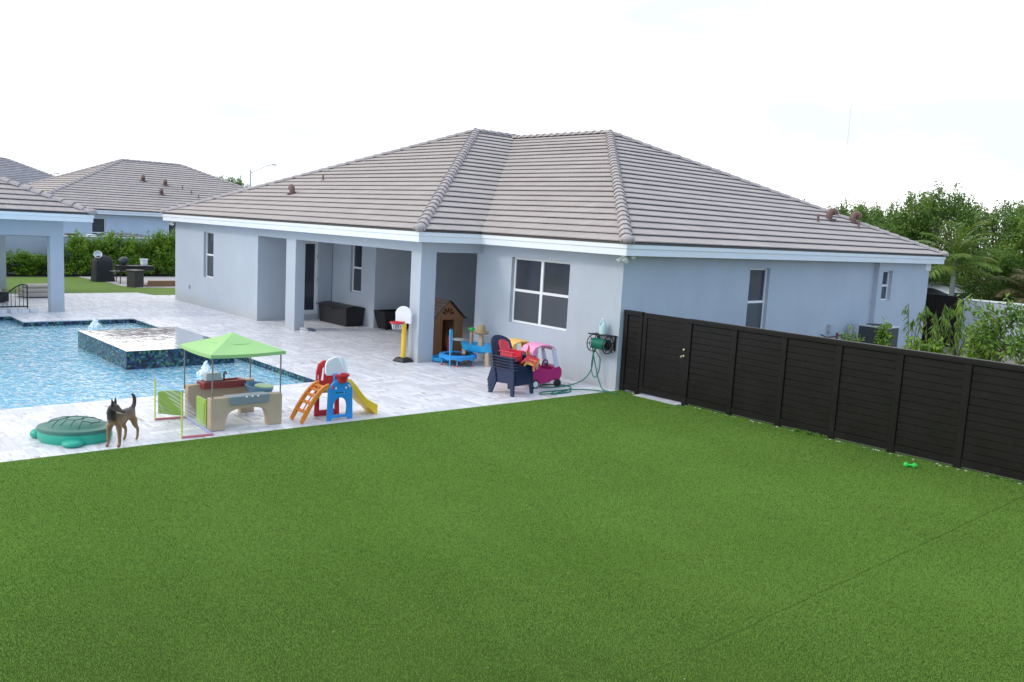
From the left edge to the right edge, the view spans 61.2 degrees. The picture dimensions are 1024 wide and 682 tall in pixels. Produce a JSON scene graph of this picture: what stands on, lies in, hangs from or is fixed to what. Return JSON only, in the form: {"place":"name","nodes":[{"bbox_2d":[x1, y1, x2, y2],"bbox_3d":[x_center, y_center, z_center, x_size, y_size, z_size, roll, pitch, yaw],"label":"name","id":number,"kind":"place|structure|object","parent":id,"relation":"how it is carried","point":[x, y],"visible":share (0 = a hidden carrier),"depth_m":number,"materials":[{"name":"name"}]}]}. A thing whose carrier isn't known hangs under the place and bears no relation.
{"place":"outdoors","nodes":[
{"label":"outdoors","id":0,"kind":"place"},
{"bbox_2d":[5,235,169,274],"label":"perimeter wall","id":1,"kind":"structure","parent":0,"point":[34,244],"depth_m":41.96,"materials":[{"name":"paint"}]},
{"bbox_2d":[1,277,174,294],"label":"lawn","id":2,"kind":"structure","parent":0,"point":[77,285],"depth_m":37.30,"materials":[{"name":"green plant"}]},
{"bbox_2d":[78,276,174,287],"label":"paved pad","id":3,"kind":"object","parent":2,"relation":"on","point":[124,281],"visible":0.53,"depth_m":41.47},
{"bbox_2d":[90,255,114,281],"bbox_3d":[-18.977,-3.365,40.098,1.040,1.200,0.744,-4,10,-42],"label":"grill","id":4,"kind":"object","parent":3,"relation":"on","point":[102,268],"visible":1,"depth_m":39.83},
{"bbox_2d":[112,265,154,283],"bbox_3d":[-17.505,-3.072,39.895,1.800,0.830,0.770,-4,10,-42],"label":"outdoor table","id":5,"kind":"object","parent":3,"relation":"on","point":[122,268],"visible":0.81,"depth_m":39.60,"materials":[{"name":"black plastic"}]},
{"bbox_2d":[126,269,143,287],"bbox_3d":[-16.636,-2.758,38.193,0.540,0.770,0.540,6,8,20],"label":"wicker bin","id":6,"kind":"object","parent":3,"relation":"on","point":[135,278],"visible":1,"depth_m":38.00,"materials":[{"name":"wicker"}]},
{"bbox_2d":[144,284,174,286],"bbox_3d":[-15.851,-2.509,39.131,1.500,0.085,0.240,-4,11,-45],"label":"timber plank","id":7,"kind":"object","parent":3,"relation":"on","point":[147,285],"visible":0.56,"depth_m":38.88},
{"bbox_2d":[147,283,174,284],"bbox_3d":[-15.802,-2.601,39.159,1.350,0.085,0.240,-4,11,-45],"label":"timber plank","id":8,"kind":"object","parent":7,"relation":"on","point":[161,283],"visible":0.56,"depth_m":38.99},
{"bbox_2d":[148,280,174,282],"bbox_3d":[-15.826,-2.688,39.120,1.200,0.085,0.240,-4,11,-45],"label":"timber plank","id":9,"kind":"object","parent":8,"relation":"on","point":[161,281],"visible":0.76,"depth_m":39.05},
{"bbox_2d":[6,274,174,276],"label":"mulch bed","id":10,"kind":"object","parent":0,"point":[76,275],"visible":0.2,"depth_m":42.40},
{"bbox_2d":[6,249,23,274],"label":"hedge shrub","id":11,"kind":"object","parent":10,"relation":"on","point":[8,263],"visible":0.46,"depth_m":40.52,"materials":[{"name":"green plant"}]},
{"bbox_2d":[10,248,41,275],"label":"hedge shrub","id":12,"kind":"object","parent":10,"relation":"on","point":[28,259],"visible":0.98,"depth_m":40.71,"materials":[{"name":"green plant"}]},
{"bbox_2d":[25,252,47,274],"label":"hedge shrub","id":13,"kind":"object","parent":10,"relation":"on","point":[42,259],"visible":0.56,"depth_m":41.45,"materials":[{"name":"green plant"}]},
{"bbox_2d":[43,241,78,274],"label":"hedge shrub","id":14,"kind":"object","parent":10,"relation":"on","point":[68,267],"visible":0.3,"depth_m":42.00,"materials":[{"name":"green plant"}]},
{"bbox_2d":[65,228,93,275],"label":"hedge shrub","id":15,"kind":"object","parent":10,"relation":"on","point":[78,246],"visible":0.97,"depth_m":42.17,"materials":[{"name":"green plant"}]},
{"bbox_2d":[83,234,106,273],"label":"hedge shrub","id":16,"kind":"object","parent":10,"relation":"on","point":[91,249],"visible":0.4,"depth_m":42.92,"materials":[{"name":"green plant"}]},
{"bbox_2d":[98,229,128,274],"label":"hedge shrub","id":17,"kind":"object","parent":10,"relation":"on","point":[112,242],"visible":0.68,"depth_m":43.42,"materials":[{"name":"green plant"}]},
{"bbox_2d":[116,233,141,274],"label":"hedge shrub","id":18,"kind":"object","parent":10,"relation":"on","point":[133,256],"visible":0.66,"depth_m":43.77,"materials":[{"name":"green plant"}]},
{"bbox_2d":[134,235,158,274],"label":"hedge shrub","id":19,"kind":"object","parent":10,"relation":"on","point":[140,246],"visible":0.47,"depth_m":44.45,"materials":[{"name":"green plant"}]},
{"bbox_2d":[144,228,173,275],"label":"hedge shrub","id":20,"kind":"object","parent":10,"relation":"on","point":[157,243],"visible":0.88,"depth_m":44.84,"materials":[{"name":"green plant"}]},
{"bbox_2d":[158,227,174,275],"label":"hedge shrub","id":21,"kind":"object","parent":10,"relation":"on","point":[169,244],"visible":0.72,"depth_m":45.09,"materials":[{"name":"green plant"}]},
{"bbox_2d":[117,257,128,264],"bbox_3d":[-17.843,-3.646,39.710,0.490,0.448,0.390,-4,10,-42],"label":"kettle lid","id":22,"kind":"object","parent":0,"point":[123,260],"visible":0.96,"depth_m":39.58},
{"bbox_2d":[0,0,1023,252],"label":"sky","id":23,"kind":"structure","parent":0,"point":[762,92],"materials":[{"name":"white"}]},
{"bbox_2d":[160,128,948,390],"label":"house","id":24,"kind":"structure","parent":0,"point":[563,244],"depth_m":24.94,"materials":[{"name":"paint"}]},
{"bbox_2d":[206,232,213,277],"bbox_3d":[-10.838,-3.105,31.233,0.050,1.650,0.880,-4,10,-42],"label":"window","id":25,"kind":"structure","parent":24,"relation":"in","point":[209,235],"depth_m":31.37,"materials":[{"name":"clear glass"}]},
{"bbox_2d":[304,241,317,313],"bbox_3d":[-6.999,-2.160,29.558,0.770,2.490,0.074,-4,10,-42],"label":"glass door","id":26,"kind":"structure","parent":24,"relation":"in","point":[311,247],"depth_m":29.65,"materials":[{"name":"grey glass"}]},
{"bbox_2d":[352,245,361,292],"bbox_3d":[-5.123,-2.447,28.950,0.050,1.640,0.700,-4,10,-42],"label":"window","id":27,"kind":"structure","parent":24,"relation":"in","point":[357,250],"depth_m":29.04,"materials":[{"name":"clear glass"}]},
{"bbox_2d":[512,257,569,330],"bbox_3d":[0.733,-1.177,21.283,0.058,1.650,2.060,-4,10,-42],"label":"window","id":28,"kind":"structure","parent":24,"relation":"in","point":[541,287],"depth_m":21.28,"materials":[{"name":"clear glass"}]},
{"bbox_2d":[587,333,617,353],"bbox_3d":[2.033,0.075,19.422,0.422,0.473,0.701,-4,10,-42],"label":"hose reel","id":29,"kind":"object","parent":24,"relation":"attached to","point":[598,342],"visible":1,"depth_m":19.36,"materials":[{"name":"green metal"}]},
{"bbox_2d":[599,318,606,334],"bbox_3d":[2.045,-0.328,19.441,0.168,0.360,0.170,4,8,7],"label":"jug","id":30,"kind":"object","parent":29,"relation":"on","point":[602,328],"visible":1,"depth_m":19.38,"materials":[{"name":"plastic"}]},
{"bbox_2d":[592,347,616,393],"bbox_3d":[2.096,0.661,19.256,0.143,0.915,0.942,-2,9,-34],"label":"garden hose","id":31,"kind":"object","parent":29,"relation":"hanging from","point":[597,375],"visible":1,"depth_m":19.55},
{"bbox_2d":[745,268,766,327],"bbox_3d":[6.414,-1.040,22.943,0.940,1.790,0.050,-4,10,-42],"label":"window","id":32,"kind":"structure","parent":24,"relation":"in","point":[757,283],"depth_m":23.00,"materials":[{"name":"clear glass"}]},
{"bbox_2d":[821,324,842,338],"bbox_3d":[9.477,0.100,25.608,1.422,1.200,0.215,-4,10,-42],"label":"pipework","id":33,"kind":"object","parent":24,"relation":"attached to","point":[829,327],"visible":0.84,"depth_m":25.45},
{"bbox_2d":[881,271,889,299],"bbox_3d":[11.765,-1.765,27.457,0.650,0.950,0.050,-4,10,-42],"label":"window","id":34,"kind":"structure","parent":24,"relation":"in","point":[886,273],"depth_m":27.57,"materials":[{"name":"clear glass"}]},
{"bbox_2d":[331,267,1023,480],"bbox_3d":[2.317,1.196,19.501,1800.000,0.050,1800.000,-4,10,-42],"label":"ground","id":35,"kind":"structure","parent":0,"point":[1011,361],"depth_m":28.53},
{"bbox_2d":[0,157,54,183],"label":"house","id":36,"kind":"structure","parent":35,"relation":"on","point":[13,170],"depth_m":75.14,"materials":[{"name":"tile"}]},
{"bbox_2d":[98,232,146,237],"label":"parked car","id":37,"kind":"object","parent":35,"relation":"on","point":[127,234],"visible":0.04,"depth_m":48.43,"materials":[{"name":"white paint"}]},
{"bbox_2d":[23,158,245,237],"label":"house","id":38,"kind":"structure","parent":35,"relation":"on","point":[130,195],"depth_m":55.92,"materials":[{"name":"grey tile"}]},
{"bbox_2d":[92,217,105,234],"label":"window","id":39,"kind":"structure","parent":38,"relation":"in","point":[98,225],"depth_m":52.62,"materials":[{"name":"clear glass"}]},
{"bbox_2d":[168,221,174,236],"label":"window","id":40,"kind":"structure","parent":38,"relation":"in","point":[170,227],"depth_m":55.52,"materials":[{"name":"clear glass"}]},
{"bbox_2d":[216,171,248,187],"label":"leafy tree","id":41,"kind":"object","parent":35,"relation":"on","point":[234,181],"visible":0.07,"depth_m":98.61,"materials":[{"name":"green plant"}]},
{"bbox_2d":[249,164,276,186],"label":"street lamp","id":42,"kind":"object","parent":35,"relation":"on","point":[256,170],"visible":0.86,"depth_m":85.96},
{"bbox_2d":[0,293,616,461],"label":"pool deck","id":43,"kind":"structure","parent":35,"relation":"on","point":[384,381],"depth_m":19.64,"materials":[{"name":"stone"}]},
{"bbox_2d":[0,289,8,301],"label":"wicker sofa","id":44,"kind":"object","parent":43,"relation":"on","point":[5,297],"visible":0.82,"depth_m":29.69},
{"bbox_2d":[0,308,38,312],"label":"stone step","id":45,"kind":"object","parent":43,"relation":"on","point":[13,310],"visible":1,"depth_m":27.36,"materials":[{"name":"stone"}]},
{"bbox_2d":[0,284,27,307],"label":"handrail","id":46,"kind":"object","parent":45,"relation":"on","point":[15,297],"visible":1,"depth_m":27.51,"materials":[{"name":"black metal"}]},
{"bbox_2d":[17,283,47,296],"bbox_3d":[-17.597,-1.889,32.100,1.200,0.430,1.000,-4,10,-42],"label":"cushioned ottoman","id":47,"kind":"object","parent":43,"relation":"on","point":[37,289],"visible":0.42,"depth_m":31.74,"materials":[{"name":"fabric"}]},
{"bbox_2d":[0,175,97,311],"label":"pavilion","id":48,"kind":"structure","parent":43,"relation":"on","point":[26,210],"depth_m":27.44,"materials":[{"name":"paint"}]},
{"bbox_2d":[30,415,112,447],"bbox_3d":[-6.590,1.322,13.134,1.091,0.350,1.063,8,9,33],"label":"turtle sandbox","id":49,"kind":"object","parent":43,"relation":"on","point":[76,431],"visible":0.98,"depth_m":12.79,"materials":[{"name":"plastic"}]},
{"bbox_2d":[106,393,138,447],"bbox_3d":[-5.822,1.160,12.894,0.338,0.773,0.773,2,8,-8],"label":"dog","id":50,"kind":"object","parent":43,"relation":"on","point":[118,417],"visible":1,"depth_m":12.74},
{"bbox_2d":[0,316,314,382],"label":"pool basin","id":51,"kind":"object","parent":43,"relation":"in","point":[265,366],"visible":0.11,"depth_m":25.79,"materials":[{"name":"tile"}]},
{"bbox_2d":[0,320,304,409],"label":"pool water","id":52,"kind":"structure","parent":51,"relation":"in","point":[46,365],"depth_m":19.28,"materials":[{"name":"liquid"}]},
{"bbox_2d":[88,317,102,327],"bbox_3d":[-12.568,-0.556,26.067,0.379,0.360,0.386,-4,10,-42],"label":"water bubbler","id":53,"kind":"object","parent":52,"relation":"on","point":[94,323],"visible":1,"depth_m":26.01,"materials":[{"name":"liquid"}]},
{"bbox_2d":[196,361,211,375],"bbox_3d":[-6.921,0.618,19.527,0.420,0.356,0.391,-4,10,-42],"label":"water bubbler","id":54,"kind":"object","parent":52,"relation":"on","point":[205,367],"visible":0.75,"depth_m":19.46,"materials":[{"name":"liquid"}]},
{"bbox_2d":[78,327,233,369],"bbox_3d":[-9.038,0.702,21.852,2.548,1.576,3.748,-4,10,-42],"label":"raised spa","id":55,"kind":"object","parent":51,"relation":"in","point":[136,348],"visible":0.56,"depth_m":20.79,"materials":[{"name":"blue glass"}]},
{"bbox_2d":[154,376,213,437],"bbox_3d":[-5.340,1.040,14.046,0.536,0.752,1.412,-3,10,-37],"label":"toy goal","id":56,"kind":"object","parent":43,"relation":"on","point":[185,416],"visible":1,"depth_m":13.95,"materials":[{"name":"plastic"}]},
{"bbox_2d":[158,332,285,431],"bbox_3d":[-4.858,0.612,14.562,1.711,1.520,1.329,-4,10,-42],"label":"play kitchen","id":57,"kind":"object","parent":43,"relation":"on","point":[214,399],"visible":0.98,"depth_m":14.50,"materials":[{"name":"beige plastic"}]},
{"bbox_2d":[290,357,377,423],"bbox_3d":[-3.091,0.818,15.326,1.579,1.100,0.590,-4,10,-42],"label":"slide playset","id":58,"kind":"object","parent":43,"relation":"on","point":[335,383],"visible":1,"depth_m":15.21,"materials":[{"name":"plastic"}]},
{"bbox_2d":[318,301,364,326],"bbox_3d":[-5.740,-0.926,28.997,0.755,0.670,1.840,-4,10,-42],"label":"storage chest","id":59,"kind":"object","parent":43,"relation":"on","point":[341,314],"visible":1,"depth_m":28.51,"materials":[{"name":"plastic"}]},
{"bbox_2d":[374,309,408,329],"bbox_3d":[-3.737,-0.717,28.504,1.555,0.600,0.656,-4,10,-42],"label":"wicker planter","id":60,"kind":"object","parent":43,"relation":"on","point":[385,317],"visible":0.42,"depth_m":27.99,"materials":[{"name":"wicker"}]},
{"bbox_2d":[390,306,412,362],"bbox_3d":[-2.797,-0.172,21.711,0.416,1.410,0.603,9,10,40],"label":"basketball hoop","id":61,"kind":"object","parent":43,"relation":"on","point":[403,316],"visible":1,"depth_m":21.72,"materials":[{"name":"yellow plastic"}]},
{"bbox_2d":[432,355,448,361],"bbox_3d":[-1.823,0.459,22.265,0.535,0.120,0.540,-4,10,-42],"label":"toy basin","id":62,"kind":"object","parent":43,"relation":"on","point":[435,358],"visible":0.65,"depth_m":22.05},
{"bbox_2d":[433,298,466,354],"bbox_3d":[-1.981,-0.402,23.419,1.186,1.502,0.960,-4,10,-42],"label":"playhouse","id":63,"kind":"object","parent":43,"relation":"on","point":[448,314],"visible":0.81,"depth_m":23.18,"materials":[{"name":"brown wood"}]},
{"bbox_2d":[439,327,476,366],"bbox_3d":[-1.356,0.129,21.866,0.970,0.927,0.970,-4,10,-42],"label":"trampoline","id":64,"kind":"object","parent":43,"relation":"on","point":[450,355],"visible":1,"depth_m":21.62,"materials":[{"name":"blue plastic"}]},
{"bbox_2d":[460,325,492,366],"bbox_3d":[-0.832,0.085,22.058,1.103,1.020,0.642,7,9,28],"label":"water table","id":65,"kind":"object","parent":43,"relation":"on","point":[479,346],"visible":0.86,"depth_m":21.90,"materials":[{"name":"plastic"}]},
{"bbox_2d":[488,353,535,396],"bbox_3d":[-0.027,0.632,18.523,0.833,0.953,0.744,9,10,40],"label":"plastic armchair","id":66,"kind":"object","parent":43,"relation":"on","point":[502,374],"visible":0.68,"depth_m":18.30,"materials":[{"name":"plastic"}]},
{"bbox_2d":[487,347,530,387],"bbox_3d":[-0.038,0.449,18.530,0.833,0.953,0.744,10,10,40],"label":"plastic armchair","id":67,"kind":"object","parent":66,"relation":"on","point":[522,370],"visible":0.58,"depth_m":18.26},
{"bbox_2d":[487,335,535,384],"bbox_3d":[-0.046,0.388,18.527,0.833,0.953,0.744,9,10,40],"label":"plastic armchair","id":68,"kind":"object","parent":67,"relation":"on","point":[495,339],"visible":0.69,"depth_m":18.44,"materials":[{"name":"plastic"}]},
{"bbox_2d":[498,339,523,364],"bbox_3d":[-0.056,0.254,18.393,0.466,0.533,0.416,8,9,34],"label":"toy chair","id":69,"kind":"object","parent":68,"relation":"on","point":[505,349],"visible":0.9,"depth_m":18.42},
{"bbox_2d":[524,350,539,370],"bbox_3d":[0.416,0.406,18.424,0.322,0.369,0.288,18,12,16],"label":"toy chair","id":70,"kind":"object","parent":68,"relation":"on","point":[532,364],"visible":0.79,"depth_m":18.34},
{"bbox_2d":[521,345,538,368],"bbox_3d":[0.408,0.344,18.413,0.358,0.410,0.320,28,2,4],"label":"toy chair","id":71,"kind":"object","parent":70,"relation":"on","point":[529,357],"visible":0.99,"depth_m":18.28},
{"bbox_2d":[488,351,532,388],"bbox_3d":[-0.029,0.571,18.527,0.833,0.953,0.744,9,10,40],"label":"plastic armchair","id":72,"kind":"object","parent":66,"relation":"on","point":[523,375],"visible":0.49,"depth_m":18.30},
{"bbox_2d":[487,348,530,386],"bbox_3d":[-0.037,0.510,18.524,0.833,0.953,0.744,9,10,39],"label":"plastic armchair","id":73,"kind":"object","parent":72,"relation":"on","point":[493,375],"visible":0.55,"depth_m":18.37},
{"bbox_2d":[510,338,540,366],"bbox_3d":[0.178,0.445,19.946,0.905,0.972,0.573,-2,9,-32],"label":"ride on car","id":74,"kind":"object","parent":43,"relation":"on","point":[515,342],"visible":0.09,"depth_m":19.69,"materials":[{"name":"yellow plastic"}]},
{"bbox_2d":[521,342,561,388],"bbox_3d":[0.639,0.530,19.495,0.905,0.972,0.573,-2,9,-34],"label":"ride on car","id":75,"kind":"object","parent":43,"relation":"on","point":[546,372],"visible":0.78,"depth_m":19.38,"materials":[{"name":"pink plastic"}]},
{"bbox_2d":[539,358,608,394],"bbox_3d":[1.188,0.684,19.210,1.661,0.802,1.112,0,8,-22],"label":"garden hose","id":76,"kind":"object","parent":43,"relation":"on","point":[556,392],"visible":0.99,"depth_m":19.16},
{"bbox_2d":[0,390,1023,681],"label":"artificial turf","id":77,"kind":"structure","parent":35,"relation":"on","point":[634,672],"depth_m":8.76,"materials":[{"name":"plastic"}]},
{"bbox_2d":[634,394,680,404],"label":"gate sill","id":78,"kind":"structure","parent":77,"relation":"on","point":[663,400],"depth_m":18.62,"materials":[{"name":"concrete"}]},
{"bbox_2d":[805,431,827,437],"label":"weed","id":79,"kind":"object","parent":77,"relation":"on","point":[816,435],"visible":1,"depth_m":15.89,"materials":[{"name":"green plant"}]},
{"bbox_2d":[619,310,1023,480],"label":"fence","id":80,"kind":"object","parent":77,"relation":"on","point":[958,412],"visible":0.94,"depth_m":15.58,"materials":[{"name":"black paint"}]},
{"bbox_2d":[632,393,1020,484],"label":"gravel","id":81,"kind":"structure","parent":77,"relation":"on","point":[840,441],"depth_m":15.11,"materials":[{"name":"stone"}]},
{"bbox_2d":[987,472,1016,482],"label":"weed","id":82,"kind":"object","parent":77,"relation":"on","point":[1003,479],"visible":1,"depth_m":13.56,"materials":[{"name":"green plant"}]},
{"bbox_2d":[839,324,864,341],"bbox_3d":[8.393,0.382,21.663,0.744,1.640,0.777,-4,10,-42],"label":"hedge shrub","id":83,"kind":"object","parent":35,"relation":"on","point":[851,337],"visible":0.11,"depth_m":21.58,"materials":[{"name":"green plant"}]},
{"bbox_2d":[826,197,886,224],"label":"leafy tree","id":84,"kind":"object","parent":35,"relation":"on","point":[859,208],"visible":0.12,"depth_m":42.53,"materials":[{"name":"green plant"}]},
{"bbox_2d":[848,323,900,346],"bbox_3d":[10.876,0.075,25.991,1.000,1.218,1.200,-4,10,-42],"label":"air conditioner","id":85,"kind":"object","parent":35,"relation":"on","point":[867,332],"visible":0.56,"depth_m":25.71,"materials":[{"name":"metal"}]},
{"bbox_2d":[842,198,913,230],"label":"leafy tree","id":86,"kind":"object","parent":35,"relation":"on","point":[879,207],"visible":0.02,"depth_m":46.39,"materials":[{"name":"green plant"}]},
{"bbox_2d":[857,217,901,234],"bbox_3d":[16.145,-3.145,39.060,3.292,5.002,3.548,5,8,12],"label":"leafy tree","id":87,"kind":"object","parent":35,"relation":"on","point":[894,231],"visible":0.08,"depth_m":38.39,"materials":[{"name":"green plant"}]},
{"bbox_2d":[873,316,894,346],"bbox_3d":[8.965,0.329,20.973,0.530,1.975,0.638,-4,10,-42],"label":"hedge shrub","id":88,"kind":"object","parent":35,"relation":"on","point":[884,337],"visible":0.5,"depth_m":20.85,"materials":[{"name":"green plant"}]},
{"bbox_2d":[858,198,941,281],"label":"leafy tree","id":89,"kind":"object","parent":35,"relation":"on","point":[893,220],"visible":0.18,"depth_m":40.18,"materials":[{"name":"green plant"}]},
{"bbox_2d":[902,303,933,347],"bbox_3d":[10.007,0.170,21.647,0.526,2.222,0.793,-4,10,-42],"label":"willowy plant","id":90,"kind":"object","parent":35,"relation":"on","point":[912,324],"visible":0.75,"depth_m":21.55,"materials":[{"name":"green plant"}]},
{"bbox_2d":[902,335,950,353],"bbox_3d":[9.418,0.679,19.733,1.488,1.728,1.228,3,8,-1],"label":"hedge shrub","id":91,"kind":"object","parent":35,"relation":"on","point":[934,348],"visible":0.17,"depth_m":19.56,"materials":[{"name":"green plant"}]},
{"bbox_2d":[891,180,979,294],"bbox_3d":[19.342,-3.976,39.950,4.830,6.809,4.481,7,8,26],"label":"leafy tree","id":92,"kind":"object","parent":35,"relation":"on","point":[923,205],"visible":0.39,"depth_m":39.07,"materials":[{"name":"green plant"}]},
{"bbox_2d":[914,304,958,344],"bbox_3d":[9.915,0.276,20.377,1.020,2.338,0.908,-4,10,-42],"label":"willowy plant","id":93,"kind":"object","parent":35,"relation":"on","point":[945,321],"visible":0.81,"depth_m":20.26,"materials":[{"name":"green plant"}]},
{"bbox_2d":[927,257,959,292],"bbox_3d":[17.321,-2.061,36.526,3.282,3.749,3.224,2,8,-11],"label":"leafy tree","id":94,"kind":"object","parent":35,"relation":"on","point":[945,279],"visible":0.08,"depth_m":35.80,"materials":[{"name":"green plant"}]},
{"bbox_2d":[927,282,977,340],"bbox_3d":[17.800,-1.327,35.945,2.285,2.126,5.534,-1,9,-28],"label":"parked car","id":95,"kind":"object","parent":35,"relation":"on","point":[939,289],"visible":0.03,"depth_m":35.24,"materials":[{"name":"white paint"}]},
{"bbox_2d":[909,192,995,297],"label":"leafy tree","id":96,"kind":"object","parent":35,"relation":"on","point":[958,228],"visible":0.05,"depth_m":42.74,"materials":[{"name":"green plant"}]},
{"bbox_2d":[942,299,969,356],"bbox_3d":[10.316,0.258,20.020,0.633,2.511,1.141,4,8,9],"label":"willowy plant","id":97,"kind":"object","parent":35,"relation":"on","point":[958,328],"visible":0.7,"depth_m":19.79,"materials":[{"name":"green plant"}]},
{"bbox_2d":[917,221,1002,295],"bbox_3d":[16.717,-2.233,32.986,3.919,4.715,3.703,-4,10,-42],"label":"palm tree","id":98,"kind":"object","parent":35,"relation":"on","point":[953,265],"visible":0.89,"depth_m":32.67,"materials":[{"name":"green plant"}]},
{"bbox_2d":[938,200,1023,300],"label":"leafy tree","id":99,"kind":"object","parent":35,"relation":"on","point":[995,218],"visible":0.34,"depth_m":37.27,"materials":[{"name":"green plant"}]},
{"bbox_2d":[960,313,1003,360],"bbox_3d":[10.218,0.475,18.798,0.903,2.393,1.052,-4,10,-42],"label":"hedge shrub","id":100,"kind":"object","parent":35,"relation":"on","point":[974,348],"visible":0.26,"depth_m":18.70,"materials":[{"name":"green plant"}]},
{"bbox_2d":[964,350,999,361],"bbox_3d":[9.594,0.980,18.120,1.069,1.640,1.163,-4,10,-42],"label":"hedge shrub","id":101,"kind":"object","parent":35,"relation":"on","point":[977,357],"visible":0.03,"depth_m":17.82,"materials":[{"name":"green plant"}]},
{"bbox_2d":[956,292,1023,362],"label":"bush","id":102,"kind":"object","parent":35,"relation":"on","point":[990,338],"visible":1,"depth_m":17.61,"materials":[{"name":"green plant"}]},
{"bbox_2d":[956,242,1023,303],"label":"leafy tree","id":103,"kind":"object","parent":35,"relation":"on","point":[1009,263],"visible":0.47,"depth_m":34.13,"materials":[{"name":"green plant"}]},
{"bbox_2d":[978,198,1023,296],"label":"leafy tree","id":104,"kind":"object","parent":35,"relation":"on","point":[1020,208],"visible":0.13,"depth_m":40.32,"materials":[{"name":"green plant"}]},
{"bbox_2d":[984,268,1023,303],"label":"palm tree","id":105,"kind":"object","parent":35,"relation":"on","point":[1002,293],"visible":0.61,"depth_m":32.20,"materials":[{"name":"green plant"}]},
{"bbox_2d":[988,212,1023,300],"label":"leafy tree","id":106,"kind":"object","parent":35,"relation":"on","point":[1020,233],"visible":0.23,"depth_m":35.50,"materials":[{"name":"green plant"}]},
{"bbox_2d":[1003,307,1023,364],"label":"young tree","id":107,"kind":"object","parent":35,"relation":"on","point":[1021,356],"visible":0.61,"depth_m":17.62,"materials":[{"name":"green plant"}]},
{"bbox_2d":[958,299,1023,359],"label":"side wall","id":108,"kind":"structure","parent":0,"point":[969,317],"depth_m":30.40,"materials":[{"name":"paint"}]},
{"bbox_2d":[921,294,962,347],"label":"side gate","id":109,"kind":"structure","parent":108,"relation":"attached to","point":[935,303],"depth_m":31.42,"materials":[{"name":"black paint"}]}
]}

